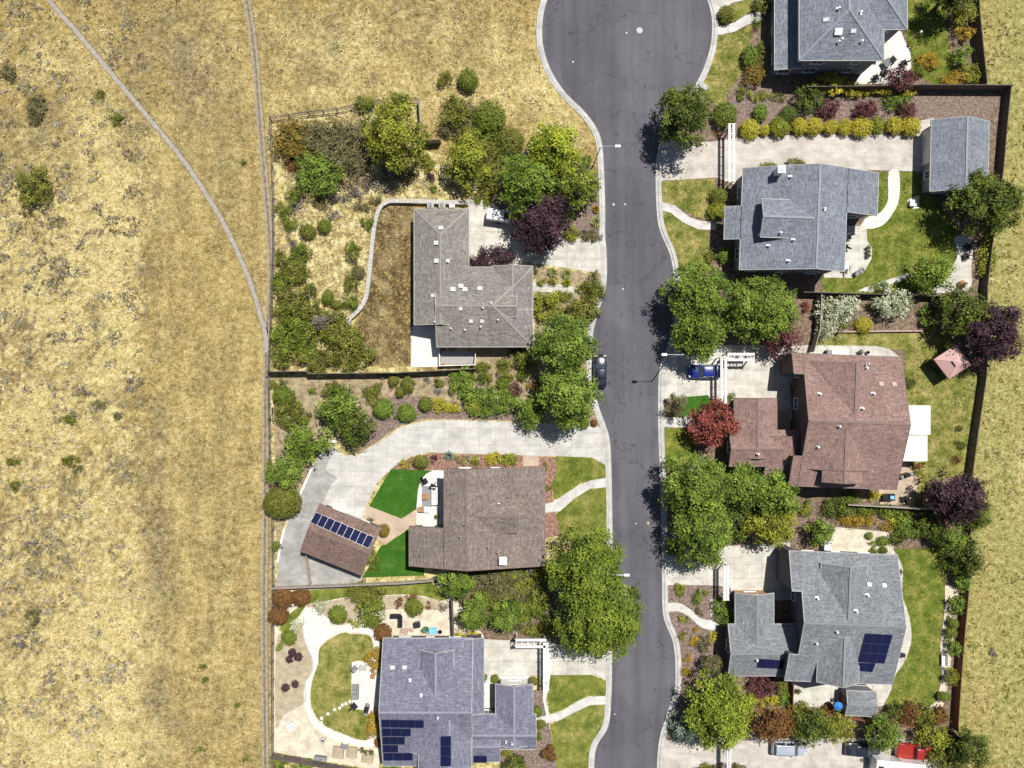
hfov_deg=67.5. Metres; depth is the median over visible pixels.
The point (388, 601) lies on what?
planting bed
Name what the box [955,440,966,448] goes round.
shrub
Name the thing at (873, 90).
hedge
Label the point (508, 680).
window
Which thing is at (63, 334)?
shrub
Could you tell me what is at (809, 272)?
window
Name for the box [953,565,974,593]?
shrub
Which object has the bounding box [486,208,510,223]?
cargo trailer
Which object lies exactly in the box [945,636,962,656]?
shrub
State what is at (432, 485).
patio chair
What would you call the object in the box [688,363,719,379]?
parked car
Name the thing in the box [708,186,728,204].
round shrub
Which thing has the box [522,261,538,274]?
shrub
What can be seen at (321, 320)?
shrub
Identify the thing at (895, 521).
shrub
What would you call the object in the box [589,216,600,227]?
ornamental grass
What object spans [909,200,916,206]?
planter box
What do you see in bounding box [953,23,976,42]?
shrub
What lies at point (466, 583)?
tree
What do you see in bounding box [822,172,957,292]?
lawn
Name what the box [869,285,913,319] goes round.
shrub
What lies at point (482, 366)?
shrub
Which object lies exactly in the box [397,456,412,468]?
shrub
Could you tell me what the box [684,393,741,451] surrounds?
tree
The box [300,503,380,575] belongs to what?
garage
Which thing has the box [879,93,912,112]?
shrub
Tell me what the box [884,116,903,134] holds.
round shrub
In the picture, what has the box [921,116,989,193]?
garage
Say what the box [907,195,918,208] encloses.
patio
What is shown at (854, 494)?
shrub
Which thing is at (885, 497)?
outdoor sofa
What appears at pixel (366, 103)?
shrub
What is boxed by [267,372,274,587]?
fence
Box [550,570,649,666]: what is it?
tree
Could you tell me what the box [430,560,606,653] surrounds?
planting bed
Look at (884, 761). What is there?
caravan
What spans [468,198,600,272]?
driveway
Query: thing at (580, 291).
ornamental grass
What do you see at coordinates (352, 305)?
shrub
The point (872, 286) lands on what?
shrub
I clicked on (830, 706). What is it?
shrub
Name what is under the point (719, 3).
driveway
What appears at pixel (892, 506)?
fence
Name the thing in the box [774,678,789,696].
shrub
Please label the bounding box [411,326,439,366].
patio
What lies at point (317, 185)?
shrub
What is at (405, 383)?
round shrub
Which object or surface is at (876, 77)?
patio chair
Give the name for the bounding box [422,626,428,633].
plant pot
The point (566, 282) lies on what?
ornamental grass
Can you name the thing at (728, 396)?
shrub
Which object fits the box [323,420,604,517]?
driveway
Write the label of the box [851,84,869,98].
hedge
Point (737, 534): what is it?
shrub
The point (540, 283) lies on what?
shrub
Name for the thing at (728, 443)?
window
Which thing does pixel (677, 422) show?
path
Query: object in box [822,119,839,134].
round shrub
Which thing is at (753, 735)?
shrub
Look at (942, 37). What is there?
lawn
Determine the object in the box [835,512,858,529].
shrub
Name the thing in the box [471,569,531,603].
shrub
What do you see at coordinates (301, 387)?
planting bed
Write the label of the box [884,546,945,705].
lawn
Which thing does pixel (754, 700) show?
shrub
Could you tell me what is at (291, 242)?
shrub
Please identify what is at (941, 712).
shrub
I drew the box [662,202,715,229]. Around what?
path
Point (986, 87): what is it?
fence
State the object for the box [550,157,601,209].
tree
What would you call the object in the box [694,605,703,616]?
shrub
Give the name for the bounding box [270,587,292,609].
round shrub
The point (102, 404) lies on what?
shrub
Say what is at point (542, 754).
round shrub
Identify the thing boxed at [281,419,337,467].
tree
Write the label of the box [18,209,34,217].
shrub
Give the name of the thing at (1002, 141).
fence
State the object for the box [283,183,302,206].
shrub
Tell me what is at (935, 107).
planting bed
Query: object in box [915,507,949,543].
shrub
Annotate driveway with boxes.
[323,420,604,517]
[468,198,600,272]
[484,639,611,683]
[662,118,933,184]
[663,737,946,767]
[664,345,791,420]
[668,542,789,599]
[714,0,742,15]
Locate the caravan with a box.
[862,754,925,767]
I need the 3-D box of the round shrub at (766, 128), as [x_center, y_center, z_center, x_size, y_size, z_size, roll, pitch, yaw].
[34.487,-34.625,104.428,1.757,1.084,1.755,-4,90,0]
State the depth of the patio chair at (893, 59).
104.49 m
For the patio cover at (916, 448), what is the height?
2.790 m
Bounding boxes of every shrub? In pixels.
[0,63,16,83]
[4,457,21,465]
[6,630,31,649]
[7,480,20,492]
[12,163,55,208]
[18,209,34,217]
[21,283,41,296]
[23,537,46,555]
[23,609,40,628]
[25,91,47,126]
[42,667,56,684]
[47,331,68,345]
[49,216,66,228]
[59,413,78,426]
[61,452,79,468]
[71,462,83,477]
[81,387,96,397]
[90,400,107,409]
[91,88,105,99]
[106,112,124,127]
[113,411,122,421]
[124,376,144,391]
[195,744,204,752]
[267,346,291,369]
[267,400,311,431]
[267,606,289,626]
[267,754,289,767]
[268,376,287,390]
[269,267,292,293]
[269,283,321,324]
[269,314,313,364]
[269,540,282,553]
[270,116,307,159]
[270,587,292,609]
[271,385,296,405]
[273,200,293,223]
[274,248,292,269]
[275,642,283,650]
[278,253,310,284]
[281,628,296,645]
[281,683,289,691]
[282,153,299,174]
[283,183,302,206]
[283,218,301,231]
[285,655,293,662]
[287,236,306,252]
[288,197,308,215]
[288,648,296,656]
[290,241,313,262]
[290,618,304,631]
[291,588,310,606]
[291,680,298,688]
[291,757,314,767]
[292,142,313,162]
[292,151,344,197]
[293,652,302,661]
[294,332,319,357]
[295,115,376,184]
[295,346,335,376]
[298,223,316,239]
[302,309,318,329]
[305,281,318,296]
[306,305,348,346]
[307,387,316,395]
[309,196,327,209]
[310,598,329,617]
[311,309,337,330]
[316,219,331,233]
[320,379,340,399]
[321,206,339,221]
[321,288,334,305]
[322,319,378,372]
[328,604,347,624]
[329,181,362,204]
[331,300,342,310]
[342,293,358,312]
[343,255,356,264]
[343,579,388,604]
[344,238,361,260]
[344,272,359,294]
[348,618,362,628]
[349,149,371,173]
[350,265,365,278]
[351,94,376,112]
[352,200,371,212]
[353,601,362,611]
[357,175,395,194]
[357,596,385,629]
[360,217,377,232]
[362,384,380,406]
[364,644,381,674]
[365,708,379,741]
[366,547,380,572]
[368,195,381,205]
[371,396,394,419]
[373,382,382,392]
[373,623,391,642]
[374,737,380,747]
[379,524,389,537]
[380,166,400,181]
[383,766,401,767]
[388,374,399,387]
[390,91,411,106]
[391,169,416,184]
[391,596,403,608]
[395,386,404,398]
[396,403,417,422]
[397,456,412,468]
[400,375,415,394]
[404,594,418,600]
[404,598,423,617]
[412,454,428,469]
[415,151,436,173]
[418,396,433,411]
[424,170,434,182]
[427,185,438,193]
[430,454,437,463]
[431,397,447,413]
[433,388,442,396]
[434,377,445,387]
[435,117,465,139]
[437,69,452,87]
[437,93,475,131]
[439,603,447,612]
[441,401,461,415]
[448,365,481,397]
[455,384,521,420]
[455,453,473,464]
[458,66,479,90]
[460,122,478,143]
[463,391,484,414]
[464,98,476,125]
[469,243,516,266]
[469,570,490,586]
[470,123,498,144]
[470,455,480,465]
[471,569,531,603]
[472,98,506,133]
[472,187,497,206]
[472,361,493,386]
[472,582,501,609]
[474,156,488,178]
[475,362,488,371]
[478,156,505,194]
[483,139,506,168]
[483,450,502,466]
[486,595,502,612]
[490,674,498,683]
[493,567,528,591]
[494,126,524,155]
[494,357,514,368]
[495,365,516,382]
[496,376,509,389]
[496,452,519,466]
[497,753,525,767]
[500,578,543,616]
[501,750,513,758]
[503,151,522,165]
[505,347,522,357]
[508,380,523,399]
[510,567,533,577]
[513,347,538,377]
[515,609,532,627]
[516,372,526,383]
[519,621,553,638]
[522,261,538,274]
[523,569,549,598]
[526,377,541,392]
[526,589,553,620]
[529,676,537,685]
[531,557,550,581]
[533,289,565,326]
[533,705,542,717]
[536,277,546,286]
[536,719,545,729]
[536,732,542,740]
[538,612,555,638]
[540,749,549,759]
[545,744,554,753]
[546,277,557,286]
[547,753,556,761]
[554,288,573,302]
[561,224,579,242]
[562,209,577,223]
[564,292,602,326]
[576,270,607,302]
[577,419,589,429]
[579,227,602,243]
[582,154,592,166]
[590,419,596,426]
[664,541,682,556]
[673,583,686,596]
[676,630,689,641]
[677,615,689,623]
[680,665,694,679]
[684,652,692,663]
[688,635,699,647]
[692,588,703,606]
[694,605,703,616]
[695,633,711,653]
[698,761,717,767]
[703,248,718,263]
[707,201,725,221]
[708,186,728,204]
[709,631,718,642]
[711,593,728,614]
[712,100,738,128]
[713,606,733,626]
[717,4,734,23]
[717,246,733,264]
[724,498,759,543]
[726,762,741,767]
[727,392,734,400]
[734,84,747,97]
[737,92,745,101]
[739,118,760,140]
[740,44,757,66]
[740,62,767,86]
[740,692,759,709]
[745,730,756,740]
[747,90,761,101]
[747,676,779,701]
[751,17,761,31]
[752,0,773,15]
[752,102,767,121]
[754,40,765,58]
[755,54,764,66]
[758,161,777,166]
[759,694,779,712]
[760,87,772,100]
[760,123,769,135]
[768,115,790,138]
[771,91,787,103]
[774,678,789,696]
[776,689,790,707]
[778,105,797,124]
[784,506,797,522]
[786,700,810,716]
[787,157,805,164]
[790,79,825,116]
[791,117,806,137]
[798,499,813,518]
[799,300,811,311]
[805,117,822,137]
[812,290,843,341]
[815,70,844,96]
[815,709,843,727]
[816,98,843,119]
[819,495,854,519]
[821,702,836,712]
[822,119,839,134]
[824,707,858,745]
[826,294,861,323]
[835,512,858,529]
[836,317,852,331]
[837,118,852,135]
[838,76,858,97]
[840,490,862,502]
[848,98,878,118]
[848,513,878,528]
[850,116,873,138]
[852,316,872,334]
[865,531,872,539]
[867,490,881,501]
[867,541,876,546]
[868,278,893,296]
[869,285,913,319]
[869,547,878,553]
[871,115,884,135]
[875,535,888,546]
[877,546,887,553]
[878,520,894,532]
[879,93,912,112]
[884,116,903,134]
[884,700,904,720]
[888,532,907,545]
[889,513,914,526]
[890,512,926,540]
[895,100,917,121]
[895,699,922,730]
[902,116,921,136]
[905,375,917,389]
[912,64,926,79]
[912,465,923,475]
[913,490,925,506]
[913,700,940,731]
[915,29,928,45]
[915,50,941,70]
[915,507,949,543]
[918,302,941,330]
[924,739,968,767]
[930,297,957,318]
[931,704,951,725]
[937,691,951,702]
[941,68,968,88]
[944,666,959,686]
[945,625,957,638]
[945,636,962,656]
[947,595,969,617]
[947,617,959,628]
[949,42,974,71]
[950,0,978,27]
[951,454,962,466]
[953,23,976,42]
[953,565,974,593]
[955,425,964,431]
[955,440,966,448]
[961,62,981,83]
[976,232,998,277]
[988,647,997,657]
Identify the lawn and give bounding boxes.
[279,583,448,631]
[311,633,372,739]
[362,529,423,577]
[369,469,432,518]
[548,675,605,712]
[550,704,604,767]
[553,456,605,499]
[556,487,606,554]
[662,178,714,219]
[663,212,710,272]
[665,428,698,471]
[672,395,711,416]
[702,24,752,105]
[718,0,752,25]
[817,333,977,496]
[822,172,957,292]
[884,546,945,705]
[905,0,953,83]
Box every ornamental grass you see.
[547,266,558,276]
[561,267,572,279]
[561,279,571,287]
[575,281,584,294]
[589,192,598,200]
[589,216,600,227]
[592,204,599,212]
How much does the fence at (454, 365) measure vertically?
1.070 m
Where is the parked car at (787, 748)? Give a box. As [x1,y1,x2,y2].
[771,739,806,757]
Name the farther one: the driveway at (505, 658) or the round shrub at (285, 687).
the driveway at (505, 658)
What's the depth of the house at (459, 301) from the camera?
101.25 m
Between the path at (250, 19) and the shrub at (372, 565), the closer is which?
the shrub at (372, 565)
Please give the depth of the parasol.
102.81 m
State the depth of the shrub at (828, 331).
103.70 m
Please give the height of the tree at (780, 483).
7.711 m
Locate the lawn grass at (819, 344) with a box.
[283,0,979,767]
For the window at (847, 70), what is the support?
in the house at (827, 36)
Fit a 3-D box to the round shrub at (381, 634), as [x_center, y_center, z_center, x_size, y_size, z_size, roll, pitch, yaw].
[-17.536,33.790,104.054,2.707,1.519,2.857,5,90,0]
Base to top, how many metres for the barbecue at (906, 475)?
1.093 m
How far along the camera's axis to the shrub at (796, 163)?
104.39 m
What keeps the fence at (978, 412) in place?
on the planting bed at (797, 284)
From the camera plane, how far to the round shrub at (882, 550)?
104.54 m
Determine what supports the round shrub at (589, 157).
on the ground at (230, 392)
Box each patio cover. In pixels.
[903,435,927,460]
[908,405,930,434]
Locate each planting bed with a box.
[270,103,605,767]
[273,267,600,554]
[275,623,311,727]
[305,596,450,624]
[362,396,526,445]
[392,454,539,469]
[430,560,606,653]
[479,150,599,238]
[500,690,556,767]
[540,457,560,538]
[663,0,1003,767]
[668,585,730,738]
[715,80,993,140]
[815,297,953,331]
[928,585,957,708]
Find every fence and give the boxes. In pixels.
[265,368,475,373]
[267,117,274,370]
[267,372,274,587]
[270,104,355,119]
[270,589,274,767]
[270,753,353,767]
[271,578,433,589]
[305,554,311,584]
[357,97,418,104]
[418,97,421,150]
[421,138,440,143]
[439,349,475,365]
[451,598,453,636]
[789,681,793,709]
[789,707,914,727]
[800,291,963,297]
[803,84,1013,91]
[809,294,822,351]
[848,503,936,509]
[952,593,968,731]
[963,475,972,594]
[966,285,987,475]
[972,0,987,83]
[981,87,1011,285]
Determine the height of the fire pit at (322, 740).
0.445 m
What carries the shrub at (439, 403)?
on the planting bed at (385, 427)
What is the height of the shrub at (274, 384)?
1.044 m
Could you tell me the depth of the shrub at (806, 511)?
104.29 m
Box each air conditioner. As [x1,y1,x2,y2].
[427,202,433,208]
[439,202,445,208]
[822,543,830,549]
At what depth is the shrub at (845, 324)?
104.40 m
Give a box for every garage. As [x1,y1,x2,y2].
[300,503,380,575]
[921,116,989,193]
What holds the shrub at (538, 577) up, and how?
on the planting bed at (494, 634)
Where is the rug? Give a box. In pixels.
[422,486,430,507]
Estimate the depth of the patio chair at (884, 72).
104.49 m
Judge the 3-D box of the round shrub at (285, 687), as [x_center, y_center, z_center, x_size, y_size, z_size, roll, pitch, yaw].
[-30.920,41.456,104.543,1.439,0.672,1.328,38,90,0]
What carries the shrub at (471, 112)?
on the ground at (230, 392)
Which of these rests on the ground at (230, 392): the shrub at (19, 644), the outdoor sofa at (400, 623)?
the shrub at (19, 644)
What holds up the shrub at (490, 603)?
on the planting bed at (494, 634)
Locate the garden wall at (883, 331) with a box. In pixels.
[833,330,922,332]
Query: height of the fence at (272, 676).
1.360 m
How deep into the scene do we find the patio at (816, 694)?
104.95 m
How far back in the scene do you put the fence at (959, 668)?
104.08 m
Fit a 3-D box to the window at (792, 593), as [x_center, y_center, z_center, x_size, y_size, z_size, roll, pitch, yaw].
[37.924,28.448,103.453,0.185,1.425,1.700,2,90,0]
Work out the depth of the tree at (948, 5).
100.51 m
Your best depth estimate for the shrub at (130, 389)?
104.56 m
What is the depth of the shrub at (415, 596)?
104.72 m
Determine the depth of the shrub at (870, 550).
104.66 m
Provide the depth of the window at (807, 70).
103.58 m
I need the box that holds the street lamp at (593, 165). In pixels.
[592,145,620,166]
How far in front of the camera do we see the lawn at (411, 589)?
104.96 m
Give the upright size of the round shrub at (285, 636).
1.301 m
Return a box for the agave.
[444,450,454,460]
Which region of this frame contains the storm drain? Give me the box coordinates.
[698,81,707,89]
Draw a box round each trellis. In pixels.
[516,633,545,647]
[542,637,548,690]
[715,357,727,402]
[718,562,729,599]
[722,748,731,767]
[723,123,735,185]
[723,353,754,361]
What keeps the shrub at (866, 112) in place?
on the planting bed at (935, 107)
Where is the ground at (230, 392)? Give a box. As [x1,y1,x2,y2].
[0,0,1023,767]
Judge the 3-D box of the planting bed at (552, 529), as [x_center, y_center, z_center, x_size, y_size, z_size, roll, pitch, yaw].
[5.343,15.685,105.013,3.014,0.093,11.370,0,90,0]
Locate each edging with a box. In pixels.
[277,529,285,562]
[291,616,312,711]
[300,464,313,496]
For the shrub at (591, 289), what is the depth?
103.94 m
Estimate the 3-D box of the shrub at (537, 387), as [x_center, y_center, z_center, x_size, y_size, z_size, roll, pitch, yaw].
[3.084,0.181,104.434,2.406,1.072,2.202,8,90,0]
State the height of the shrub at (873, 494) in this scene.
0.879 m
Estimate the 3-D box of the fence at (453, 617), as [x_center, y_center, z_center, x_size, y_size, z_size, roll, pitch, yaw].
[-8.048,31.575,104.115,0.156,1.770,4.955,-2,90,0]
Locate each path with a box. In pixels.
[46,0,267,351]
[243,0,274,767]
[302,607,379,746]
[362,506,416,543]
[523,455,538,465]
[533,283,573,295]
[536,696,609,722]
[543,640,550,715]
[545,478,605,512]
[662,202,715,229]
[664,418,724,427]
[668,603,717,629]
[718,12,762,34]
[859,274,909,291]
[864,169,899,228]
[890,547,911,674]
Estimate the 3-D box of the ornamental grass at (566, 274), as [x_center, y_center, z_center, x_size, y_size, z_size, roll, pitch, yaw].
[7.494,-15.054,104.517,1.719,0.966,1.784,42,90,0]
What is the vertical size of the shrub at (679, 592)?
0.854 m
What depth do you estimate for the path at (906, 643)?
104.95 m
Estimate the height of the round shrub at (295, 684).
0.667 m
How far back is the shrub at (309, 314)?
103.99 m
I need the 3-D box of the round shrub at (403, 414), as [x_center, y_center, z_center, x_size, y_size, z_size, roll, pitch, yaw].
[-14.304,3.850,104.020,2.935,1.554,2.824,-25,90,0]
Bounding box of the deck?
[441,351,473,363]
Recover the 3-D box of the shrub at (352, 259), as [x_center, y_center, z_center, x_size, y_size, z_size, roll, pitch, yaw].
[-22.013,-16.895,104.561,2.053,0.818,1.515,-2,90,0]
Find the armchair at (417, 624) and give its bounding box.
[413,621,420,627]
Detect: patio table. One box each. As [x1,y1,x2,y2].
[359,664,365,670]
[422,493,428,499]
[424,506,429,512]
[880,57,891,67]
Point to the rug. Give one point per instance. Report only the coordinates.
(426, 489)
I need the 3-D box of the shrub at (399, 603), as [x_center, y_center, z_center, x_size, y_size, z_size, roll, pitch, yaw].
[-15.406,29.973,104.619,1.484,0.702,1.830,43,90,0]
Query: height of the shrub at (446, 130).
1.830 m
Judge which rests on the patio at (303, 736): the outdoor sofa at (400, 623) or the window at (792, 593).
the outdoor sofa at (400, 623)
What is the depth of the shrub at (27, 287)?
104.68 m
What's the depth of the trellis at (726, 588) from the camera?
102.35 m
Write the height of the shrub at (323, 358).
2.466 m
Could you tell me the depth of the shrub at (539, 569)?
103.96 m
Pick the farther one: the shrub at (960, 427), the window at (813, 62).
the shrub at (960, 427)
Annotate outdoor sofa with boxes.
[286,721,295,730]
[314,755,326,761]
[352,684,358,699]
[390,614,400,618]
[398,615,402,627]
[431,487,437,504]
[853,267,864,276]
[881,494,894,500]
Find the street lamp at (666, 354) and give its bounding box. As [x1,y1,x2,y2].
[661,353,682,357]
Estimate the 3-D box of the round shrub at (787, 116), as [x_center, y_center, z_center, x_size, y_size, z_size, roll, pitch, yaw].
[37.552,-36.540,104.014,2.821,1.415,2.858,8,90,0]
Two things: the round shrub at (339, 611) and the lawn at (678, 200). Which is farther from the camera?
the lawn at (678, 200)
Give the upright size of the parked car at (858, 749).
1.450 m
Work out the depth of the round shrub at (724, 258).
103.95 m
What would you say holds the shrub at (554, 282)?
on the planting bed at (301, 387)
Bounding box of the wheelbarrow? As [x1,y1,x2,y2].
[340,742,348,749]
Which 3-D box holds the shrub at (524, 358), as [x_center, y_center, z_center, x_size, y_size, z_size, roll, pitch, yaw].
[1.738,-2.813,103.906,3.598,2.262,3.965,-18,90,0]
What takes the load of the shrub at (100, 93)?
on the ground at (230, 392)
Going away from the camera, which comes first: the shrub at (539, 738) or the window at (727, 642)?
the window at (727, 642)
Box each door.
[332,507,365,519]
[501,679,527,684]
[733,590,764,593]
[839,692,845,705]
[922,128,929,165]
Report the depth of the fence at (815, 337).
103.85 m
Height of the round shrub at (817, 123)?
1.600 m
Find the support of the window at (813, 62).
in the house at (827, 36)
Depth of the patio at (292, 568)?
104.97 m
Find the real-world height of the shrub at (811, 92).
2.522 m
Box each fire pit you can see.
[319,737,325,744]
[957,280,967,287]
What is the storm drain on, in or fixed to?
on the planting bed at (797, 284)
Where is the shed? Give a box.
[839,685,877,716]
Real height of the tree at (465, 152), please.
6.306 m
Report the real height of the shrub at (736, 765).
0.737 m
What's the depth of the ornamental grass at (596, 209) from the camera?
104.61 m
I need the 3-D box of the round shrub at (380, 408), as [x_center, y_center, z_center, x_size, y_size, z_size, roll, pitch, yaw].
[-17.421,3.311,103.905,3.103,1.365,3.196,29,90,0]
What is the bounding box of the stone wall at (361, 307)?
[346,199,467,328]
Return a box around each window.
[508,680,519,684]
[726,638,729,653]
[727,441,730,453]
[734,247,738,260]
[737,185,740,199]
[771,51,773,64]
[775,69,790,73]
[790,590,795,601]
[793,397,797,409]
[802,68,817,72]
[804,271,819,273]
[809,61,823,64]
[841,68,853,72]
[847,215,858,218]
[849,61,860,64]
[924,136,929,150]
[924,170,928,180]
[931,191,945,193]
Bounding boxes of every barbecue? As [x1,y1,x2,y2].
[363,703,369,715]
[901,472,912,478]
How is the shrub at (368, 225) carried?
on the planting bed at (447, 189)
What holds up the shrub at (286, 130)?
on the planting bed at (447, 189)
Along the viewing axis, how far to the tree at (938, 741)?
102.54 m
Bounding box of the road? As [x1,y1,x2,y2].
[542,0,711,767]
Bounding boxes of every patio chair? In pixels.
[348,701,357,711]
[349,664,358,673]
[420,476,428,484]
[429,482,436,490]
[845,265,848,274]
[846,233,855,240]
[871,74,879,82]
[882,68,888,76]
[889,55,897,63]
[899,59,910,67]
[901,496,908,505]
[963,253,972,259]
[964,241,973,250]
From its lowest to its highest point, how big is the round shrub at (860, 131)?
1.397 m
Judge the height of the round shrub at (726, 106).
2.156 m
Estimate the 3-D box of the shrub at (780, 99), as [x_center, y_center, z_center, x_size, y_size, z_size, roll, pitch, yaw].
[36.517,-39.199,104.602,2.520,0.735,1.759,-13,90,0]
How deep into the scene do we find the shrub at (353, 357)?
103.20 m
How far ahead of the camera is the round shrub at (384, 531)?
104.03 m
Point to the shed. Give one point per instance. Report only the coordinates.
(858, 700)
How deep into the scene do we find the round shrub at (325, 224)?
103.85 m
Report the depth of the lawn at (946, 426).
104.97 m
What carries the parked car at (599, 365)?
on the road
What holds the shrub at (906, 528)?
on the planting bed at (797, 284)
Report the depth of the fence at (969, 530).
104.03 m
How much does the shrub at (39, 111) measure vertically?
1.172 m
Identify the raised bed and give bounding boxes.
[332,745,343,758]
[346,746,357,758]
[361,750,373,763]
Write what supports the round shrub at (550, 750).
on the planting bed at (533, 759)
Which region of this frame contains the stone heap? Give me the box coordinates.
[399,627,413,634]
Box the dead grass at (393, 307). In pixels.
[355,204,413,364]
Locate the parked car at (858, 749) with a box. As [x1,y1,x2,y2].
[844,740,879,758]
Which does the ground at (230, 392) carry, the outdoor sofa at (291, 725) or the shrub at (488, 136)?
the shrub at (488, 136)
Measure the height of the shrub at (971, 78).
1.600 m
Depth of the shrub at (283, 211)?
103.96 m
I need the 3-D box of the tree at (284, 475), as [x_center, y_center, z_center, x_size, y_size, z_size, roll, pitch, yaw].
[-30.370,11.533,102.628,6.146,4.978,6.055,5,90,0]
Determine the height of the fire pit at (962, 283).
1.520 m
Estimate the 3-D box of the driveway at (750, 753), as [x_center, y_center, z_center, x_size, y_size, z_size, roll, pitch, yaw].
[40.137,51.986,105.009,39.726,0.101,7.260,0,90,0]
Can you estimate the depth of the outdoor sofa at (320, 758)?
104.49 m
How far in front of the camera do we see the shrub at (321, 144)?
103.17 m
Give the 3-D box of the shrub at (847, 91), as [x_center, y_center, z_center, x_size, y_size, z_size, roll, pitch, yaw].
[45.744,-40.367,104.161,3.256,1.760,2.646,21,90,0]
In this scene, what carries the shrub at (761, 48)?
on the planting bed at (797, 284)
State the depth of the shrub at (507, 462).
104.43 m
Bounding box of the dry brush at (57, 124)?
[0,0,149,767]
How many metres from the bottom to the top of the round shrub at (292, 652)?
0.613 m
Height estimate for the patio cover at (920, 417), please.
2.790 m
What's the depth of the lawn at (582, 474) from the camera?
104.96 m
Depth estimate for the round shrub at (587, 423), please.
104.12 m
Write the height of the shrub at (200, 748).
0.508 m
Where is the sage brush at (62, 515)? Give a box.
[0,0,148,767]
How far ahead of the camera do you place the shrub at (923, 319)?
104.05 m
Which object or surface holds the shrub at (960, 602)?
on the planting bed at (951, 591)
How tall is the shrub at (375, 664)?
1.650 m
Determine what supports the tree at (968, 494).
on the planting bed at (797, 284)
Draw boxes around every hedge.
[454,631,477,636]
[839,502,879,517]
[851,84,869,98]
[869,88,895,95]
[870,503,919,520]
[897,82,916,98]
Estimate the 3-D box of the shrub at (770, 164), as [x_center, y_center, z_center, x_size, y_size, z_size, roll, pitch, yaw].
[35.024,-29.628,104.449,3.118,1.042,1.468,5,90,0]
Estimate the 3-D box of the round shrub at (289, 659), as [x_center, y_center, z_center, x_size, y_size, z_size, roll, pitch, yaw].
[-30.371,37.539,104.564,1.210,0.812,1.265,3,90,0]
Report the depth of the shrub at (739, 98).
104.54 m
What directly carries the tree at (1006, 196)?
on the planting bed at (797, 284)
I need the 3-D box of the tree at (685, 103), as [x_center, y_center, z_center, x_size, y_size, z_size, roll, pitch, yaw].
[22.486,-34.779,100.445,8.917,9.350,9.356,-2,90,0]
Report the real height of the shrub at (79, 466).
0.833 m
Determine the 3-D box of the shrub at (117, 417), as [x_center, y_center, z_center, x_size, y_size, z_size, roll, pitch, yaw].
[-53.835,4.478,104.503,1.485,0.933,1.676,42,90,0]
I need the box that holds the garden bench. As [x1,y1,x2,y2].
[940,654,947,666]
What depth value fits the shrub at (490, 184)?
103.69 m
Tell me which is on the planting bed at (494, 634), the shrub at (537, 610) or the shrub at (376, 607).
the shrub at (537, 610)
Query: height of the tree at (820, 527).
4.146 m
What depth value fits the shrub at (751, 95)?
104.44 m
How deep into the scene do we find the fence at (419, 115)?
103.66 m
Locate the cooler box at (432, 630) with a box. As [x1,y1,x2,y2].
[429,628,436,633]
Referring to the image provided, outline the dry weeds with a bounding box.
[273,112,439,370]
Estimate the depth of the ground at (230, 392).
104.95 m
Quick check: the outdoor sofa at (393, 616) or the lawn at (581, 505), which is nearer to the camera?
the outdoor sofa at (393, 616)
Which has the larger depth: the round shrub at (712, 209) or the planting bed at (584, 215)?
the planting bed at (584, 215)
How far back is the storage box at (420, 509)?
104.39 m
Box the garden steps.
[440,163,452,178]
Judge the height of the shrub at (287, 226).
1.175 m
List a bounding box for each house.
[379,634,536,767]
[409,467,544,570]
[413,208,533,346]
[723,163,878,273]
[725,544,906,687]
[726,353,910,489]
[770,0,907,75]
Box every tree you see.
[261,486,302,520]
[262,449,307,490]
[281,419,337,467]
[313,380,362,430]
[334,404,377,451]
[359,96,435,175]
[436,571,475,601]
[440,125,493,196]
[452,592,493,634]
[487,595,528,634]
[494,151,556,221]
[506,191,573,258]
[514,391,548,432]
[524,117,582,177]
[528,311,601,380]
[534,364,607,433]
[542,521,627,606]
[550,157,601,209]
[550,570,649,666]
[648,81,713,151]
[655,446,735,522]
[657,258,732,321]
[663,392,687,417]
[664,503,735,571]
[667,306,728,365]
[682,667,759,753]
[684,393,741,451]
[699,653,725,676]
[719,272,800,349]
[722,460,772,509]
[741,508,798,548]
[748,702,797,749]
[757,320,807,360]
[757,468,801,519]
[786,704,838,749]
[803,514,836,547]
[864,710,906,754]
[884,65,917,92]
[907,251,959,298]
[909,722,955,754]
[914,467,990,527]
[925,0,976,16]
[927,517,969,553]
[934,285,992,337]
[936,533,985,582]
[943,165,1023,239]
[947,724,993,767]
[958,297,1023,370]
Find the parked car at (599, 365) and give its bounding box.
[592,354,607,387]
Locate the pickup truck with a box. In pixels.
[894,741,933,761]
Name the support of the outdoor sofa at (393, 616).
on the patio at (303, 736)
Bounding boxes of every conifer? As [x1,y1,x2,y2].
[666,708,697,745]
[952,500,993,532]
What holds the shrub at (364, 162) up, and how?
on the planting bed at (447, 189)
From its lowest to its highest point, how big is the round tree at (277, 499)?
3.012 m
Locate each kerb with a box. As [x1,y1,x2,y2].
[536,0,612,767]
[656,0,717,767]
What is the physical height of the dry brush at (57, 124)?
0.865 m
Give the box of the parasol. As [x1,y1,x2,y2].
[830,698,842,710]
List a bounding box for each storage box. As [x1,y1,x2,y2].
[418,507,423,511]
[829,349,848,354]
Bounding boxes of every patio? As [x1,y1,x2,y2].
[274,583,483,767]
[276,447,361,585]
[352,662,379,710]
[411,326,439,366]
[416,471,443,524]
[484,676,531,707]
[777,409,789,429]
[784,345,897,386]
[791,681,891,707]
[820,527,893,553]
[824,218,871,277]
[855,31,910,83]
[879,462,917,505]
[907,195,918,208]
[933,235,972,292]
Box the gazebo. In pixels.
[925,345,970,378]

